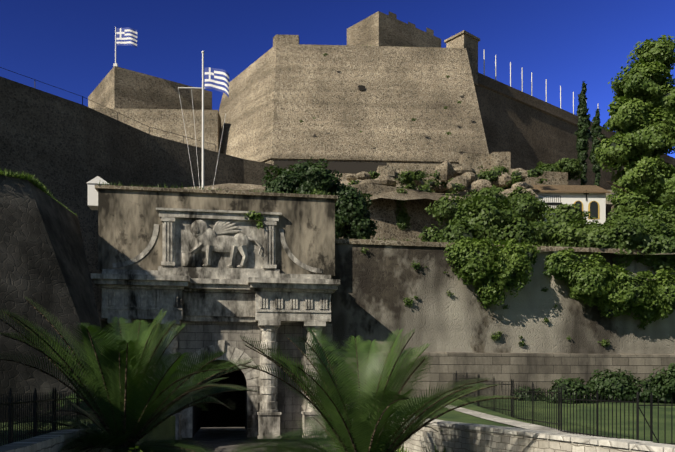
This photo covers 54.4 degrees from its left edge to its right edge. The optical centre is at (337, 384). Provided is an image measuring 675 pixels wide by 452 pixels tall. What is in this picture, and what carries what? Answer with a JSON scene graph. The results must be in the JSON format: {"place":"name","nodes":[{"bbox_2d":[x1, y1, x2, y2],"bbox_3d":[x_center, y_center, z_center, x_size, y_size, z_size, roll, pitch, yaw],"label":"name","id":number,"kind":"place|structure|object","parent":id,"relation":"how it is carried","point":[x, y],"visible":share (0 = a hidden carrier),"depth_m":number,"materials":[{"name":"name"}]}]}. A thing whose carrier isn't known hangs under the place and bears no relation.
{"place":"outdoors","nodes":[
{"label":"outdoors","id":0,"kind":"place"},
{"bbox_2d":[2,415,174,450],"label":"lawn","id":1,"kind":"structure","parent":0,"point":[166,428],"depth_m":29.03,"materials":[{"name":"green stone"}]},
{"bbox_2d":[0,387,98,445],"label":"fence","id":2,"kind":"object","parent":1,"relation":"on","point":[37,400],"visible":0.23,"depth_m":16.85,"materials":[{"name":"black metal"}]},
{"bbox_2d":[0,175,103,422],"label":"wall","id":3,"kind":"structure","parent":1,"relation":"on","point":[43,262],"depth_m":29.40,"materials":[{"name":"stone"}]},
{"bbox_2d":[0,168,76,215],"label":"wall weeds","id":4,"kind":"object","parent":3,"relation":"on","point":[35,182],"depth_m":30.56,"materials":[{"name":"green plant"}]},
{"bbox_2d":[91,108,220,152],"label":"curtain wall","id":5,"kind":"structure","parent":0,"point":[169,120],"depth_m":106.77,"materials":[{"name":"stone"}]},
{"bbox_2d":[88,66,211,109],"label":"bastion","id":6,"kind":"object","parent":5,"relation":"on","point":[119,88],"depth_m":111.93,"materials":[{"name":"beige stone"}]},
{"bbox_2d":[113,27,117,66],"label":"flagpole","id":7,"kind":"object","parent":6,"relation":"on","point":[115,64],"visible":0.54,"depth_m":109.83,"materials":[{"name":"white metal"}]},
{"bbox_2d":[116,27,136,47],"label":"flag","id":8,"kind":"object","parent":7,"relation":"attached to","point":[127,36],"visible":1,"depth_m":109.61,"materials":[{"name":"fabric"}]},
{"bbox_2d":[172,409,339,451],"bbox_3d":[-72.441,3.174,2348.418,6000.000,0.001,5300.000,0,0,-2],"label":"ground","id":9,"kind":"structure","parent":0,"point":[221,439],"depth_m":37.89,"materials":[{"name":"grey stone"}]},
{"bbox_2d":[0,424,112,451],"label":"wall","id":10,"kind":"structure","parent":9,"relation":"on","point":[54,441],"depth_m":15.92,"materials":[{"name":"stone"}]},
{"bbox_2d":[0,300,257,451],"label":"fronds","id":11,"kind":"object","parent":9,"relation":"on","point":[135,439],"visible":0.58,"depth_m":18.68,"materials":[{"name":"green plant"}]},
{"bbox_2d":[0,297,260,451],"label":"palm fronds","id":12,"kind":"object","parent":11,"relation":"attached to","point":[108,358],"visible":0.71,"depth_m":18.25,"materials":[{"name":"green plant"}]},
{"bbox_2d":[107,318,326,439],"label":"columns","id":13,"kind":"structure","parent":9,"relation":"on","point":[268,414],"depth_m":36.04,"materials":[{"name":"beige stone"}]},
{"bbox_2d":[192,360,246,437],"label":"arch inner surface","id":14,"kind":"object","parent":9,"relation":"on","point":[196,419],"depth_m":40.17,"materials":[{"name":"grey stone"}]},
{"bbox_2d":[201,365,244,426],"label":"gateway opening","id":15,"kind":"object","parent":14,"relation":"attached to","point":[217,415],"depth_m":45.56,"materials":[{"name":"black"}]},
{"bbox_2d":[227,327,520,451],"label":"palm fronds","id":16,"kind":"object","parent":9,"relation":"on","point":[361,428],"visible":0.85,"depth_m":17.88,"materials":[{"name":"green plant"}]},
{"bbox_2d":[235,331,518,451],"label":"palm rachis","id":17,"kind":"object","parent":9,"relation":"on","point":[396,439],"visible":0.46,"depth_m":17.74,"materials":[{"name":"green plant"}]},
{"bbox_2d":[397,443,453,451],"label":"fore wall weeds","id":18,"kind":"object","parent":9,"relation":"on","point":[403,449],"visible":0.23,"depth_m":23.14,"materials":[{"name":"green plant"}]},
{"bbox_2d":[385,421,651,451],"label":"wall","id":19,"kind":"structure","parent":9,"relation":"on","point":[459,439],"depth_m":20.12,"materials":[{"name":"stone"}]},
{"bbox_2d":[398,416,674,451],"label":"coping wall","id":20,"kind":"structure","parent":19,"relation":"on","point":[634,444],"depth_m":16.62,"materials":[{"name":"stone"}]},
{"bbox_2d":[261,157,378,239],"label":"bush","id":21,"kind":"object","parent":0,"point":[295,180],"depth_m":48.31,"materials":[{"name":"green plant"}]},
{"bbox_2d":[274,161,386,172],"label":"wall","id":22,"kind":"structure","parent":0,"point":[349,167],"depth_m":98.51,"materials":[{"name":"stone"}]},
{"bbox_2d":[0,0,674,157],"label":"sky","id":23,"kind":"structure","parent":0,"point":[68,45],"materials":[{"name":"blue"}]},
{"bbox_2d":[234,184,467,240],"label":"rock outcrop","id":24,"kind":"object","parent":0,"point":[383,214],"depth_m":60.79,"materials":[{"name":"stone"}]},
{"bbox_2d":[394,173,415,229],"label":"ivy","id":25,"kind":"object","parent":24,"relation":"attached to","point":[402,217],"visible":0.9,"depth_m":60.74,"materials":[{"name":"green plant"}]},
{"bbox_2d":[257,155,458,178],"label":"ledge","id":26,"kind":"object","parent":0,"point":[389,161],"depth_m":98.70,"materials":[{"name":"beige stone"}]},
{"bbox_2d":[184,179,538,200],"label":"rocky ground","id":27,"kind":"structure","parent":0,"point":[409,195],"depth_m":60.71,"materials":[{"name":"stone"}]},
{"bbox_2d":[0,76,277,326],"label":"curtain wall","id":28,"kind":"structure","parent":27,"relation":"on","point":[64,150],"depth_m":75.87,"materials":[{"name":"stone"}]},
{"bbox_2d":[0,67,215,151],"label":"railing","id":29,"kind":"object","parent":28,"relation":"on","point":[108,108],"visible":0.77,"depth_m":80.35,"materials":[{"name":"black metal"}]},
{"bbox_2d":[218,34,488,160],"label":"bastion wall","id":30,"kind":"structure","parent":27,"relation":"on","point":[282,87],"depth_m":101.08,"materials":[{"name":"beige stone"}]},
{"bbox_2d":[358,85,364,89],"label":"wall hole","id":31,"kind":"object","parent":30,"relation":"attached to","point":[361,87],"visible":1,"depth_m":100.88,"materials":[{"name":"black stone"}]},
{"bbox_2d":[347,11,440,47],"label":"ruined tower","id":32,"kind":"structure","parent":30,"relation":"on","point":[378,28],"depth_m":122.70,"materials":[{"name":"stone"}]},
{"bbox_2d":[444,30,479,85],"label":"corner turret","id":33,"kind":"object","parent":30,"relation":"on","point":[468,41],"depth_m":105.58,"materials":[{"name":"stone"}]},
{"bbox_2d":[346,161,533,193],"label":"slope rocks","id":34,"kind":"object","parent":27,"relation":"on","point":[466,176],"visible":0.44,"depth_m":63.28,"materials":[{"name":"stone"}]},
{"bbox_2d":[347,164,546,194],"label":"slope scrub","id":35,"kind":"object","parent":27,"relation":"on","point":[487,174],"depth_m":63.77,"materials":[{"name":"green plant"}]},
{"bbox_2d":[369,166,524,189],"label":"ledge shrubs","id":36,"kind":"object","parent":27,"relation":"on","point":[493,185],"depth_m":63.85,"materials":[{"name":"green plant"}]},
{"bbox_2d":[375,152,567,192],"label":"ledge wall","id":37,"kind":"structure","parent":27,"relation":"on","point":[474,161],"depth_m":69.03,"materials":[{"name":"stone"}]},
{"bbox_2d":[446,405,589,435],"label":"stone path","id":38,"kind":"structure","parent":0,"point":[529,426],"depth_m":25.60,"materials":[{"name":"beige stone"}]},
{"bbox_2d":[393,397,674,442],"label":"lawn","id":39,"kind":"structure","parent":0,"point":[455,416],"depth_m":27.86,"materials":[{"name":"green plant"}]},
{"bbox_2d":[321,351,674,401],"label":"plinth wall","id":40,"kind":"structure","parent":39,"relation":"on","point":[541,371],"depth_m":39.44,"materials":[{"name":"beige stone"}]},
{"bbox_2d":[328,244,674,353],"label":"wall","id":41,"kind":"structure","parent":40,"relation":"on","point":[378,285],"depth_m":39.19,"materials":[{"name":"stone"}]},
{"bbox_2d":[300,53,645,346],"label":"wall tufts","id":42,"kind":"object","parent":41,"relation":"attached to","point":[495,336],"visible":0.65,"depth_m":39.61,"materials":[{"name":"green plant"}]},
{"bbox_2d":[335,238,651,254],"bbox_3d":[28.869,-8.296,43.331,61.200,0.280,1.420,0,0,-9],"label":"wall coping","id":43,"kind":"object","parent":41,"relation":"attached to","point":[436,244],"depth_m":38.79,"materials":[{"name":"stone"}]},
{"bbox_2d":[335,234,612,247],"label":"wall weeds","id":44,"kind":"object","parent":43,"relation":"on","point":[454,240],"depth_m":39.10,"materials":[{"name":"green plant"}]},
{"bbox_2d":[417,186,674,274],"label":"bushes","id":45,"kind":"object","parent":41,"relation":"on","point":[646,226],"depth_m":41.60,"materials":[{"name":"green plant"}]},
{"bbox_2d":[455,371,674,444],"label":"lawn fence","id":46,"kind":"object","parent":39,"relation":"on","point":[493,407],"visible":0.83,"depth_m":22.69,"materials":[{"name":"black metal"}]},
{"bbox_2d":[515,363,674,403],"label":"lawn shrubs","id":47,"kind":"object","parent":39,"relation":"on","point":[665,388],"depth_m":34.74,"materials":[{"name":"green plant"}]},
{"bbox_2d":[636,392,657,441],"bbox_3d":[8.807,1.014,18.549,0.744,1.620,0.060,0,0,-7],"label":"fence post brace","id":48,"kind":"object","parent":39,"relation":"on","point":[637,393],"visible":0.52,"depth_m":18.52,"materials":[{"name":"black metal"}]},
{"bbox_2d":[444,236,674,324],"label":"ivy","id":49,"kind":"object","parent":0,"point":[596,274],"depth_m":39.05,"materials":[{"name":"green plant"}]},
{"bbox_2d":[543,251,674,253],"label":"hill terrain","id":50,"kind":"structure","parent":0,"point":[610,253],"depth_m":40.22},
{"bbox_2d":[101,271,331,436],"bbox_3d":[-6.873,-3.791,38.623,12.700,13.500,4.000,0,0,-9],"label":"gate stonework","id":51,"kind":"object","parent":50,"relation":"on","point":[195,336],"depth_m":36.96,"materials":[{"name":"grey stone"}]},
{"bbox_2d":[86,176,109,209],"bbox_3d":[-13.187,-10.601,36.431,1.250,1.620,1.100,0,0,-9],"label":"sentry box","id":52,"kind":"object","parent":51,"relation":"on","point":[92,197],"visible":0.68,"depth_m":35.90,"materials":[{"name":"white paint"}]},
{"bbox_2d":[91,269,339,323],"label":"entablature","id":53,"kind":"structure","parent":51,"relation":"attached to","point":[218,296],"depth_m":35.84,"materials":[{"name":"grey stone"}]},
{"bbox_2d":[106,289,326,308],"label":"gate triglyphs","id":54,"kind":"object","parent":53,"relation":"attached to","point":[324,301],"visible":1,"depth_m":35.10,"materials":[{"name":"grey stone"}]},
{"bbox_2d":[98,189,334,277],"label":"gate wall","id":55,"kind":"structure","parent":51,"relation":"on","point":[128,220],"depth_m":36.21,"materials":[{"name":"beige stone"}]},
{"bbox_2d":[178,51,225,187],"bbox_3d":[-8.028,-15.252,38.901,2.824,9.062,0.500,0,0,-2],"label":"flagpole","id":56,"kind":"object","parent":55,"relation":"on","point":[202,88],"visible":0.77,"depth_m":38.86,"materials":[{"name":"white metal"}]},
{"bbox_2d":[205,67,228,97],"bbox_3d":[-7.123,-17.801,38.718,1.548,1.965,0.156,0,0,14],"label":"flag","id":57,"kind":"object","parent":56,"relation":"attached to","point":[217,79],"visible":1,"depth_m":38.77,"materials":[{"name":"fabric"}]},
{"bbox_2d":[99,180,328,194],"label":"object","id":58,"kind":"object","parent":55,"relation":"on","point":[322,193],"visible":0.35,"depth_m":36.45,"materials":[{"name":"grey stone"}]},
{"bbox_2d":[95,185,337,202],"bbox_3d":[-6.858,-10.631,38.524,13.200,0.180,4.700,0,0,-9],"label":"wall coping","id":59,"kind":"object","parent":55,"relation":"on","point":[159,189],"visible":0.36,"depth_m":36.20,"materials":[{"name":"grey stone"}]},
{"bbox_2d":[279,189,323,194],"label":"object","id":60,"kind":"object","parent":59,"relation":"on","point":[315,190],"visible":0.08,"depth_m":38.04,"materials":[{"name":"green plant"}]},
{"bbox_2d":[112,224,321,272],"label":"scroll ornaments","id":61,"kind":"object","parent":55,"relation":"attached to","point":[145,251],"visible":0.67,"depth_m":35.80},
{"bbox_2d":[156,208,281,273],"bbox_3d":[-6.503,-7.881,36.231,6.800,3.380,0.460,0,0,-9],"label":"relief frame","id":62,"kind":"object","parent":55,"relation":"attached to","point":[168,216],"visible":0.9,"depth_m":36.05,"materials":[{"name":"grey stone"}]},
{"bbox_2d":[175,218,263,268],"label":"gate panel","id":63,"kind":"structure","parent":55,"relation":"attached to","point":[185,242],"depth_m":36.35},
{"bbox_2d":[181,340,259,437],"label":"gate voussoirs","id":64,"kind":"object","parent":51,"relation":"attached to","point":[253,399],"visible":0.46,"depth_m":36.73,"materials":[{"name":"beige stone"}]},
{"bbox_2d":[182,219,265,267],"bbox_3d":[-6.201,-7.880,36.247,4.641,2.842,0.586,0,0,-9],"label":"lion of st mark","id":65,"kind":"object","parent":51,"relation":"attached to","point":[208,240],"visible":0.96,"depth_m":36.11,"materials":[{"name":"grey stone"}]},
{"bbox_2d":[244,210,263,228],"bbox_3d":[-4.626,-9.119,36.334,1.179,1.059,0.400,0,0,-2],"label":"ivy panel","id":66,"kind":"object","parent":51,"relation":"attached to","point":[254,216],"visible":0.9,"depth_m":36.28,"materials":[{"name":"green plant"}]},
{"bbox_2d":[606,190,647,203],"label":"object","id":67,"kind":"structure","parent":0,"point":[607,194],"depth_m":87.34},
{"bbox_2d":[505,158,631,220],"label":"bushes","id":68,"kind":"object","parent":67,"relation":"on","point":[567,163],"depth_m":72.12,"materials":[{"name":"green plant"}]},
{"bbox_2d":[535,192,605,226],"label":"chapel walls","id":69,"kind":"structure","parent":67,"relation":"on","point":[572,198],"depth_m":65.33,"materials":[{"name":"white paint"}]},
{"bbox_2d":[538,190,588,205],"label":"chapel cross and rail","id":70,"kind":"object","parent":69,"relation":"attached to","point":[553,204],"visible":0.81,"depth_m":64.63,"materials":[{"name":"white metal"}]},
{"bbox_2d":[532,185,610,192],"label":"roof","id":71,"kind":"structure","parent":69,"relation":"on","point":[566,188],"depth_m":66.16,"materials":[{"name":"brown tile"}]},
{"bbox_2d":[574,200,599,218],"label":"chapel window frames","id":72,"kind":"structure","parent":69,"relation":"attached to","point":[589,209],"depth_m":65.32,"materials":[{"name":"yellow paint"}]},
{"bbox_2d":[576,201,597,217],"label":"arched window","id":73,"kind":"structure","parent":72,"relation":"in","point":[594,208],"depth_m":65.30,"materials":[{"name":"black glass"}]},
{"bbox_2d":[474,72,674,189],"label":"fortress wall","id":74,"kind":"structure","parent":67,"relation":"on","point":[528,137],"depth_m":114.33,"materials":[{"name":"stone"}]},
{"bbox_2d":[484,50,598,113],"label":"flagpoles","id":75,"kind":"object","parent":74,"relation":"on","point":[531,82],"depth_m":115.59,"materials":[{"name":"white metal"}]},
{"bbox_2d":[478,83,674,166],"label":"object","id":76,"kind":"object","parent":74,"relation":"attached to","point":[505,95],"visible":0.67,"depth_m":115.14,"materials":[{"name":"brown stone"}]},
{"bbox_2d":[575,81,591,184],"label":"cypress tree","id":77,"kind":"object","parent":67,"relation":"on","point":[583,127],"depth_m":76.15,"materials":[{"name":"green plant"}]},
{"bbox_2d":[589,107,605,186],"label":"cypress tree","id":78,"kind":"object","parent":67,"relation":"on","point":[595,140],"depth_m":84.35,"materials":[{"name":"green plant"}]},
{"bbox_2d":[606,204,614,224],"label":"house wall","id":79,"kind":"structure","parent":67,"relation":"on","point":[609,207],"depth_m":66.23,"materials":[{"name":"paint"}]},
{"bbox_2d":[594,35,674,216],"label":"tree","id":80,"kind":"object","parent":67,"relation":"on","point":[631,128],"depth_m":61.33,"materials":[{"name":"green plant"}]}
]}

